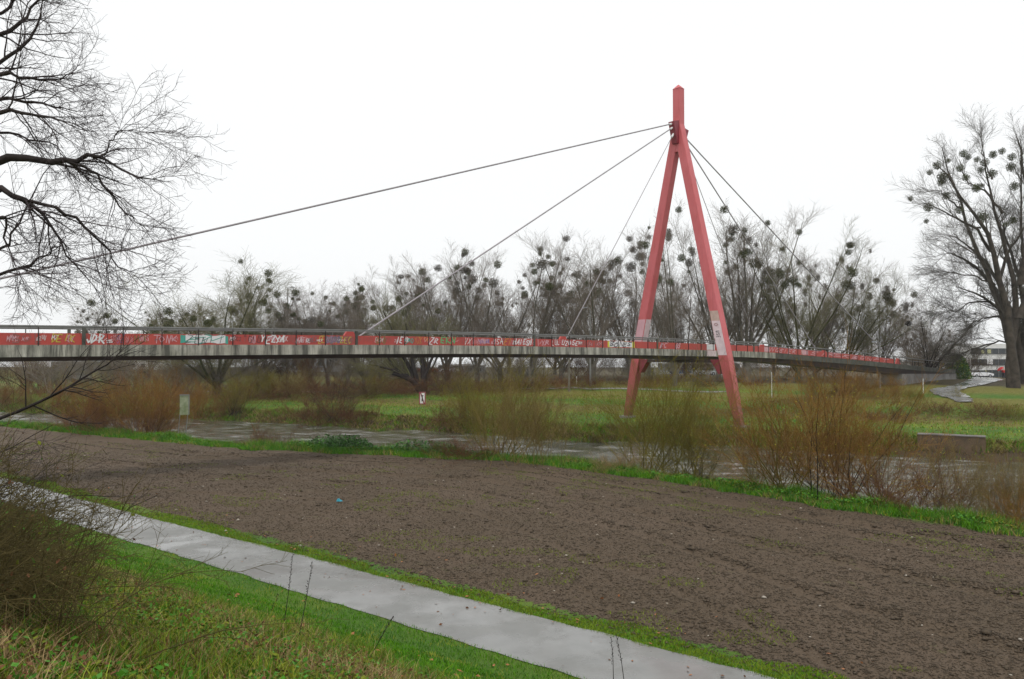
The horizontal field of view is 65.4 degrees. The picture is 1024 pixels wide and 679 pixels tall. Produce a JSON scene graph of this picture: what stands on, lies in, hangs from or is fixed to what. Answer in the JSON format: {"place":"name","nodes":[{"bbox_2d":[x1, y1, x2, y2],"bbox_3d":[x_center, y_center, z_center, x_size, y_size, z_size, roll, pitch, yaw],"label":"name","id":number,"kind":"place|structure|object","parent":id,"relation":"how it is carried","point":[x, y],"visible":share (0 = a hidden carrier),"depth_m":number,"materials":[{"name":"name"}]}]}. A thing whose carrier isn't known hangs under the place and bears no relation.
{"place":"outdoors","nodes":[
{"label":"outdoors","id":0,"kind":"place"},
{"bbox_2d":[0,554,482,678],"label":"rough grass","id":1,"kind":"structure","parent":0,"point":[258,666],"depth_m":8.76,"materials":[{"name":"green plant"}]},
{"bbox_2d":[0,505,584,678],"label":"grass","id":2,"kind":"structure","parent":0,"point":[277,607],"depth_m":18.06,"materials":[{"name":"green plant"}]},
{"bbox_2d":[0,477,775,678],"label":"path","id":3,"kind":"structure","parent":0,"point":[555,645],"depth_m":19.95,"materials":[{"name":"grey concrete"}]},
{"bbox_2d":[0,367,1023,678],"bbox_3d":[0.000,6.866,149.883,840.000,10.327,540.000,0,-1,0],"label":"ground","id":4,"kind":"structure","parent":0,"point":[994,391],"depth_m":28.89,"materials":[{"name":"brown soil"}]},
{"bbox_2d":[0,379,43,410],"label":"willow shrub","id":5,"kind":"object","parent":4,"relation":"on","point":[3,395],"visible":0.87,"depth_m":109.90,"materials":[{"name":"brown plant"}]},
{"bbox_2d":[0,361,82,393],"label":"willow shrub","id":6,"kind":"object","parent":4,"relation":"on","point":[27,380],"visible":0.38,"depth_m":128.78,"materials":[{"name":"brown plant"}]},
{"bbox_2d":[0,387,96,588],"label":"bramble bush","id":7,"kind":"object","parent":4,"relation":"on","point":[33,455],"visible":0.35,"depth_m":9.97,"materials":[{"name":"brown plant"}]},
{"bbox_2d":[23,377,88,409],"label":"willow shrub","id":8,"kind":"object","parent":4,"relation":"on","point":[58,389],"visible":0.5,"depth_m":105.20,"materials":[{"name":"brown plant"}]},
{"bbox_2d":[0,451,146,617],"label":"bramble bush","id":9,"kind":"object","parent":4,"relation":"on","point":[20,510],"visible":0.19,"depth_m":8.37,"materials":[{"name":"brown plant"}]},
{"bbox_2d":[43,371,129,427],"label":"willow shrub","id":10,"kind":"object","parent":4,"relation":"on","point":[76,409],"visible":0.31,"depth_m":70.60,"materials":[{"name":"brown plant"}]},
{"bbox_2d":[0,295,173,426],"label":"sapling","id":11,"kind":"object","parent":4,"relation":"on","point":[48,397],"visible":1,"depth_m":10.17,"materials":[{"name":"plant"}]},
{"bbox_2d":[6,360,168,396],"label":"willow shrub","id":12,"kind":"object","parent":4,"relation":"on","point":[60,366],"visible":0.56,"depth_m":120.57,"materials":[{"name":"brown plant"}]},
{"bbox_2d":[0,419,177,558],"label":"bramble bush","id":13,"kind":"object","parent":4,"relation":"on","point":[40,477],"visible":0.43,"depth_m":14.00,"materials":[{"name":"brown plant"}]},
{"bbox_2d":[0,0,231,367],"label":"bare tree","id":14,"kind":"object","parent":4,"relation":"on","point":[76,164],"visible":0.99,"depth_m":13.89,"materials":[{"name":"brown plant"}]},
{"bbox_2d":[69,302,165,382],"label":"bare tree","id":15,"kind":"object","parent":4,"relation":"on","point":[97,321],"visible":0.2,"depth_m":147.35,"materials":[{"name":"brown plant"}]},
{"bbox_2d":[43,360,193,435],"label":"willow shrub","id":16,"kind":"object","parent":4,"relation":"on","point":[95,410],"visible":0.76,"depth_m":67.71,"materials":[{"name":"brown plant"}]},
{"bbox_2d":[85,360,210,432],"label":"willow shrub","id":17,"kind":"object","parent":4,"relation":"on","point":[154,405],"visible":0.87,"depth_m":66.28,"materials":[{"name":"brown plant"}]},
{"bbox_2d":[66,402,235,438],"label":"willow shrub","id":18,"kind":"object","parent":4,"relation":"on","point":[154,428],"visible":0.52,"depth_m":66.55,"materials":[{"name":"brown plant"}]},
{"bbox_2d":[0,380,347,662],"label":"bramble bush","id":19,"kind":"object","parent":4,"relation":"on","point":[20,594],"visible":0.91,"depth_m":6.59,"materials":[{"name":"brown plant"}]},
{"bbox_2d":[135,373,220,415],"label":"willow shrub","id":20,"kind":"object","parent":4,"relation":"on","point":[171,390],"visible":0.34,"depth_m":97.22,"materials":[{"name":"brown plant"}]},
{"bbox_2d":[24,248,366,394],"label":"bare tree","id":21,"kind":"object","parent":4,"relation":"on","point":[250,321],"visible":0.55,"depth_m":113.29,"materials":[{"name":"brown plant"}]},
{"bbox_2d":[170,376,232,418],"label":"willow shrub","id":22,"kind":"object","parent":4,"relation":"on","point":[200,400],"visible":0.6,"depth_m":95.58,"materials":[{"name":"brown plant"}]},
{"bbox_2d":[141,359,290,395],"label":"willow shrub","id":23,"kind":"object","parent":4,"relation":"on","point":[235,370],"visible":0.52,"depth_m":115.54,"materials":[{"name":"brown plant"}]},
{"bbox_2d":[0,572,433,678],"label":"weed leaves","id":24,"kind":"object","parent":4,"relation":"on","point":[138,676],"visible":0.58,"depth_m":8.79,"materials":[{"name":"green plant"}]},
{"bbox_2d":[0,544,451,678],"bbox_3d":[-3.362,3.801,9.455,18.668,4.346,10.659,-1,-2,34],"label":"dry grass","id":25,"kind":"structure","parent":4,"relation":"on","point":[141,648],"depth_m":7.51,"materials":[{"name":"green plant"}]},
{"bbox_2d":[166,374,307,401],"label":"willow shrub","id":26,"kind":"object","parent":4,"relation":"on","point":[265,394],"visible":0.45,"depth_m":108.15,"materials":[{"name":"brown plant"}]},
{"bbox_2d":[202,360,285,417],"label":"willow shrub","id":27,"kind":"object","parent":4,"relation":"on","point":[236,395],"visible":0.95,"depth_m":93.89,"materials":[{"name":"brown plant"}]},
{"bbox_2d":[232,367,296,399],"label":"willow shrub","id":28,"kind":"object","parent":4,"relation":"on","point":[262,381],"visible":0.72,"depth_m":110.99,"materials":[{"name":"brown plant"}]},
{"bbox_2d":[223,274,359,386],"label":"bare tree","id":29,"kind":"object","parent":4,"relation":"on","point":[312,293],"visible":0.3,"depth_m":130.08,"materials":[{"name":"brown plant"}]},
{"bbox_2d":[266,361,320,400],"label":"willow shrub","id":30,"kind":"object","parent":4,"relation":"on","point":[296,384],"visible":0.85,"depth_m":106.22,"materials":[{"name":"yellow plant"}]},
{"bbox_2d":[265,277,334,383],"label":"bare tree","id":31,"kind":"object","parent":4,"relation":"on","point":[321,323],"visible":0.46,"depth_m":123.83,"materials":[{"name":"brown plant"}]},
{"bbox_2d":[264,354,340,387],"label":"willow shrub","id":32,"kind":"object","parent":4,"relation":"on","point":[311,375],"visible":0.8,"depth_m":122.51,"materials":[{"name":"brown plant"}]},
{"bbox_2d":[253,387,364,427],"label":"willow shrub","id":33,"kind":"object","parent":4,"relation":"on","point":[306,405],"visible":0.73,"depth_m":86.63,"materials":[{"name":"brown plant"}]},
{"bbox_2d":[277,283,366,385],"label":"bare tree","id":34,"kind":"object","parent":4,"relation":"on","point":[300,316],"visible":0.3,"depth_m":129.41,"materials":[{"name":"brown plant"}]},
{"bbox_2d":[269,375,390,402],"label":"willow shrub","id":35,"kind":"object","parent":4,"relation":"on","point":[315,387],"visible":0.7,"depth_m":106.31,"materials":[{"name":"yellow plant"}]},
{"bbox_2d":[304,362,366,423],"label":"willow shrub","id":36,"kind":"object","parent":4,"relation":"on","point":[333,395],"visible":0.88,"depth_m":86.00,"materials":[{"name":"brown plant"}]},
{"bbox_2d":[310,396,390,424],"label":"willow shrub","id":37,"kind":"object","parent":4,"relation":"on","point":[349,416],"visible":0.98,"depth_m":84.39,"materials":[{"name":"brown plant"}]},
{"bbox_2d":[322,275,381,388],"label":"bare tree","id":38,"kind":"object","parent":4,"relation":"on","point":[354,294],"visible":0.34,"depth_m":124.55,"materials":[{"name":"brown plant"}]},
{"bbox_2d":[269,283,445,383],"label":"bare tree","id":39,"kind":"object","parent":4,"relation":"on","point":[360,290],"visible":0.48,"depth_m":121.76,"materials":[{"name":"brown plant"}]},
{"bbox_2d":[303,358,419,386],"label":"willow shrub","id":40,"kind":"object","parent":4,"relation":"on","point":[341,371],"visible":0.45,"depth_m":120.57,"materials":[{"name":"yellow plant"}]},
{"bbox_2d":[332,363,404,398],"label":"willow shrub","id":41,"kind":"object","parent":4,"relation":"on","point":[374,382],"visible":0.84,"depth_m":106.98,"materials":[{"name":"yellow plant"}]},
{"bbox_2d":[335,279,452,381],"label":"bare tree","id":42,"kind":"object","parent":4,"relation":"on","point":[389,309],"visible":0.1,"depth_m":130.74,"materials":[{"name":"grey plant"}]},
{"bbox_2d":[308,433,487,456],"bbox_3d":[-7.767,7.463,54.383,14.526,2.218,3.894,0,-1,19],"label":"ivy patch","id":43,"kind":"object","parent":4,"relation":"on","point":[339,441],"visible":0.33,"depth_m":53.66,"materials":[{"name":"green plant"}]},
{"bbox_2d":[349,263,448,385],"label":"bare tree","id":44,"kind":"object","parent":4,"relation":"on","point":[423,305],"visible":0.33,"depth_m":122.51,"materials":[{"name":"grey plant"}]},
{"bbox_2d":[341,273,465,391],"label":"leaning willow","id":45,"kind":"object","parent":4,"relation":"on","point":[397,371],"visible":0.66,"depth_m":113.09,"materials":[{"name":"plant"}]},
{"bbox_2d":[373,257,464,381],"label":"bare tree","id":46,"kind":"object","parent":4,"relation":"on","point":[400,276],"visible":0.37,"depth_m":126.33,"materials":[{"name":"grey plant"}]},
{"bbox_2d":[1,473,849,678],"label":"verge grass","id":47,"kind":"structure","parent":4,"relation":"on","point":[575,624],"depth_m":19.92,"materials":[{"name":"green plant"}]},
{"bbox_2d":[364,371,486,397],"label":"willow shrub","id":48,"kind":"object","parent":4,"relation":"on","point":[402,388],"visible":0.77,"depth_m":108.40,"materials":[{"name":"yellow plant"}]},
{"bbox_2d":[400,358,474,388],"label":"willow shrub","id":49,"kind":"object","parent":4,"relation":"on","point":[450,371],"visible":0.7,"depth_m":117.53,"materials":[{"name":"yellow plant"}]},
{"bbox_2d":[396,370,500,397],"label":"willow shrub","id":50,"kind":"object","parent":4,"relation":"on","point":[437,388],"visible":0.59,"depth_m":108.69,"materials":[{"name":"brown plant"}]},
{"bbox_2d":[398,245,503,381],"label":"bare tree","id":51,"kind":"object","parent":4,"relation":"on","point":[421,270],"visible":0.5,"depth_m":124.18,"materials":[{"name":"grey plant"}]},
{"bbox_2d":[407,433,507,467],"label":"willow shrub","id":52,"kind":"object","parent":4,"relation":"on","point":[461,448],"visible":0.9,"depth_m":50.02,"materials":[{"name":"brown plant"}]},
{"bbox_2d":[416,395,505,432],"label":"willow shrub","id":53,"kind":"object","parent":4,"relation":"on","point":[442,416],"visible":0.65,"depth_m":78.23,"materials":[{"name":"brown plant"}]},
{"bbox_2d":[441,364,495,418],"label":"willow shrub","id":54,"kind":"object","parent":4,"relation":"on","point":[469,390],"visible":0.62,"depth_m":80.42,"materials":[{"name":"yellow plant"}]},
{"bbox_2d":[431,247,524,383],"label":"bare tree","id":55,"kind":"object","parent":4,"relation":"on","point":[470,277],"visible":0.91,"depth_m":119.63,"materials":[{"name":"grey plant"}]},
{"bbox_2d":[0,85,956,427],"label":"footbridge","id":56,"kind":"object","parent":4,"relation":"on","point":[70,345],"visible":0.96,"depth_m":61.91,"materials":[{"name":"metal"}]},
{"bbox_2d":[426,239,552,380],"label":"bare tree","id":57,"kind":"object","parent":4,"relation":"on","point":[456,282],"visible":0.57,"depth_m":123.68,"materials":[{"name":"grey plant"}]},
{"bbox_2d":[452,357,550,385],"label":"willow shrub","id":58,"kind":"object","parent":4,"relation":"on","point":[519,365],"visible":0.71,"depth_m":117.30,"materials":[{"name":"brown plant"}]},
{"bbox_2d":[420,335,596,454],"bbox_3d":[-0.595,4.027,52.727,10.037,8.649,10.418,0,-1,-21],"label":"willow shrub","id":59,"kind":"object","parent":4,"relation":"on","point":[481,404],"visible":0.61,"depth_m":52.56,"materials":[{"name":"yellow plant"}]},
{"bbox_2d":[0,418,1023,536],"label":"bank grass","id":60,"kind":"structure","parent":4,"relation":"on","point":[559,461],"depth_m":43.37,"materials":[{"name":"green plant"}]},
{"bbox_2d":[0,398,1023,456],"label":"waterline grass","id":61,"kind":"structure","parent":4,"relation":"on","point":[404,417],"depth_m":80.74,"materials":[{"name":"green plant"}]},
{"bbox_2d":[0,383,1023,460],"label":"bank grass","id":62,"kind":"structure","parent":4,"relation":"on","point":[913,428],"depth_m":85.09,"materials":[{"name":"green plant"}]},
{"bbox_2d":[1,441,1023,671],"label":"field weeds","id":63,"kind":"object","parent":4,"relation":"on","point":[770,643],"visible":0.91,"depth_m":27.83,"materials":[{"name":"green plant"}]},
{"bbox_2d":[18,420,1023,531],"bbox_3d":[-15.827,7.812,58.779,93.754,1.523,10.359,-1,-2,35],"label":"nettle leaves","id":64,"kind":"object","parent":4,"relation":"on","point":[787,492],"visible":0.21,"depth_m":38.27,"materials":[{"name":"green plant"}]},
{"bbox_2d":[477,223,578,385],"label":"bare tree","id":65,"kind":"object","parent":4,"relation":"on","point":[544,263],"visible":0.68,"depth_m":115.87,"materials":[{"name":"grey plant"}]},
{"bbox_2d":[463,365,596,467],"bbox_3d":[1.147,4.506,48.550,7.674,6.212,8.276,-1,-2,35],"label":"willow shrub","id":66,"kind":"object","parent":4,"relation":"on","point":[535,422],"visible":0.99,"depth_m":48.09,"materials":[{"name":"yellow plant"}]},
{"bbox_2d":[500,279,625,374],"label":"bare tree","id":67,"kind":"object","parent":4,"relation":"on","point":[564,331],"visible":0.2,"depth_m":154.17,"materials":[{"name":"grey plant"}]},
{"bbox_2d":[516,235,624,381],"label":"bare tree","id":68,"kind":"object","parent":4,"relation":"on","point":[560,365],"visible":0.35,"depth_m":120.94,"materials":[{"name":"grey plant"}]},
{"bbox_2d":[512,228,636,384],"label":"bare tree","id":69,"kind":"object","parent":4,"relation":"on","point":[602,326],"visible":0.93,"depth_m":115.53,"materials":[{"name":"brown plant"}]},
{"bbox_2d":[547,358,608,380],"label":"willow shrub","id":70,"kind":"object","parent":4,"relation":"on","point":[579,369],"visible":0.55,"depth_m":122.14,"materials":[{"name":"brown plant"}]},
{"bbox_2d":[568,220,677,376],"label":"bare tree","id":71,"kind":"object","parent":4,"relation":"on","point":[632,322],"visible":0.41,"depth_m":121.26,"materials":[{"name":"grey plant"}]},
{"bbox_2d":[588,444,659,470],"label":"willow shrub","id":72,"kind":"object","parent":4,"relation":"on","point":[620,460],"visible":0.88,"depth_m":44.82,"materials":[{"name":"brown plant"}]},
{"bbox_2d":[558,333,756,474],"bbox_3d":[8.036,3.823,46.027,9.610,8.717,9.974,0,-1,-14],"label":"willow shrub","id":73,"kind":"object","parent":4,"relation":"on","point":[661,433],"visible":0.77,"depth_m":45.87,"materials":[{"name":"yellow plant"}]},
{"bbox_2d":[593,331,758,477],"bbox_3d":[8.750,3.713,44.908,10.186,8.661,8.265,-1,-2,38],"label":"willow shrub","id":74,"kind":"object","parent":4,"relation":"on","point":[687,439],"visible":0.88,"depth_m":43.57,"materials":[{"name":"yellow plant"}]},
{"bbox_2d":[623,206,731,385],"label":"bare tree","id":75,"kind":"object","parent":4,"relation":"on","point":[668,329],"visible":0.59,"depth_m":110.97,"materials":[{"name":"grey plant"}]},
{"bbox_2d":[611,264,773,375],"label":"bare tree","id":76,"kind":"object","parent":4,"relation":"on","point":[682,331],"visible":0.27,"depth_m":139.31,"materials":[{"name":"grey plant"}]},
{"bbox_2d":[633,415,761,480],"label":"willow shrub","id":77,"kind":"object","parent":4,"relation":"on","point":[712,462],"visible":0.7,"depth_m":42.60,"materials":[{"name":"brown plant"}]},
{"bbox_2d":[659,199,771,380],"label":"bare tree","id":78,"kind":"object","parent":4,"relation":"on","point":[678,209],"visible":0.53,"depth_m":115.63,"materials":[{"name":"grey plant"}]},
{"bbox_2d":[686,414,819,489],"bbox_3d":[11.739,6.029,40.299,6.471,4.619,4.867,1,-1,-23],"label":"willow shrub","id":79,"kind":"object","parent":4,"relation":"on","point":[750,471],"visible":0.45,"depth_m":40.01,"materials":[{"name":"brown plant"}]},
{"bbox_2d":[694,199,825,381],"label":"bare tree","id":80,"kind":"object","parent":4,"relation":"on","point":[736,319],"visible":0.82,"depth_m":112.22,"materials":[{"name":"brown plant"}]},
{"bbox_2d":[677,341,913,490],"bbox_3d":[13.261,4.040,38.916,11.050,7.978,10.647,0,-1,9],"label":"willow shrub","id":81,"kind":"object","parent":4,"relation":"on","point":[787,446],"visible":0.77,"depth_m":38.00,"materials":[{"name":"brown plant"}]},
{"bbox_2d":[716,213,880,381],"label":"bare tree","id":82,"kind":"object","parent":4,"relation":"on","point":[847,286],"visible":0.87,"depth_m":109.78,"materials":[{"name":"brown plant"}]},
{"bbox_2d":[726,241,928,377],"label":"bare tree","id":83,"kind":"object","parent":4,"relation":"on","point":[861,286],"visible":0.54,"depth_m":119.78,"materials":[{"name":"brown plant"}]},
{"bbox_2d":[720,317,952,499],"bbox_3d":[14.790,3.440,38.761,10.072,9.116,12.413,0,-1,-17],"label":"willow shrub","id":84,"kind":"object","parent":4,"relation":"on","point":[835,430],"visible":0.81,"depth_m":36.56,"materials":[{"name":"brown plant"}]},
{"bbox_2d":[822,366,891,398],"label":"willow shrub","id":85,"kind":"object","parent":4,"relation":"on","point":[858,379],"visible":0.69,"depth_m":90.93,"materials":[{"name":"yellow plant"}]},
{"bbox_2d":[781,252,947,377],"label":"bare tree","id":86,"kind":"object","parent":4,"relation":"on","point":[853,342],"visible":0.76,"depth_m":114.27,"materials":[{"name":"brown plant"}]},
{"bbox_2d":[782,380,958,519],"bbox_3d":[15.933,4.981,36.261,7.272,6.901,9.667,1,-2,-39],"label":"willow shrub","id":87,"kind":"object","parent":4,"relation":"on","point":[899,469],"visible":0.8,"depth_m":35.21,"materials":[{"name":"brown plant"}]},
{"bbox_2d":[863,271,926,378],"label":"bare tree","id":88,"kind":"object","parent":4,"relation":"on","point":[886,347],"visible":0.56,"depth_m":119.61,"materials":[{"name":"grey plant"}]},
{"bbox_2d":[854,305,957,364],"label":"bare tree","id":89,"kind":"object","parent":4,"relation":"on","point":[913,349],"visible":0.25,"depth_m":167.62,"materials":[{"name":"grey plant"}]},
{"bbox_2d":[819,442,1023,517],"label":"willow shrub","id":90,"kind":"object","parent":4,"relation":"on","point":[920,499],"visible":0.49,"depth_m":34.14,"materials":[{"name":"brown plant"}]},
{"bbox_2d":[901,297,990,367],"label":"bare tree","id":91,"kind":"object","parent":4,"relation":"on","point":[924,335],"visible":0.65,"depth_m":109.84,"materials":[{"name":"brown plant"}]},
{"bbox_2d":[917,432,985,453],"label":"bank wall","id":92,"kind":"structure","parent":4,"relation":"on","point":[972,441],"depth_m":59.27,"materials":[{"name":"concrete"}]},
{"bbox_2d":[899,341,1005,378],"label":"willow shrub","id":93,"kind":"object","parent":4,"relation":"on","point":[973,363],"visible":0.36,"depth_m":118.81,"materials":[{"name":"plant"}]},
{"bbox_2d":[884,102,1023,387],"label":"bare tree","id":94,"kind":"object","parent":4,"relation":"on","point":[1010,318],"visible":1,"depth_m":95.88,"materials":[{"name":"brown plant"}]},
{"bbox_2d":[891,427,1022,516],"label":"willow shrub","id":95,"kind":"object","parent":4,"relation":"on","point":[946,491],"visible":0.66,"depth_m":33.23,"materials":[{"name":"brown plant"}]},
{"bbox_2d":[906,189,1023,383],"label":"bare tree","id":96,"kind":"object","parent":4,"relation":"on","point":[1020,334],"visible":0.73,"depth_m":101.78,"materials":[{"name":"brown plant"}]},
{"bbox_2d":[941,398,1019,418],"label":"willow shrub","id":97,"kind":"object","parent":4,"relation":"on","point":[986,408],"visible":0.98,"depth_m":73.37,"materials":[{"name":"plant"}]},
{"bbox_2d":[949,471,1023,531],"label":"willow shrub","id":98,"kind":"object","parent":4,"relation":"on","point":[1010,506],"visible":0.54,"depth_m":30.95,"materials":[{"name":"brown plant"}]},
{"bbox_2d":[957,431,1023,520],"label":"willow shrub","id":99,"kind":"object","parent":4,"relation":"on","point":[1003,489],"visible":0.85,"depth_m":31.53,"materials":[{"name":"brown plant"}]},
{"bbox_2d":[0,412,1023,518],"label":"river","id":100,"kind":"structure","parent":0,"point":[581,449],"depth_m":66.64,"materials":[{"name":"liquid"}]},
{"bbox_2d":[0,0,1023,366],"label":"sky","id":101,"kind":"structure","parent":0,"point":[793,103],"materials":[{"name":"white"}]},
{"bbox_2d":[930,377,1001,401],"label":"path","id":102,"kind":"structure","parent":0,"point":[971,382],"depth_m":96.55,"materials":[{"name":"grey concrete"}]},
{"bbox_2d":[936,344,1005,376],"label":"office building","id":103,"kind":"structure","parent":0,"point":[996,350],"depth_m":185.10,"materials":[{"name":"white paint"}]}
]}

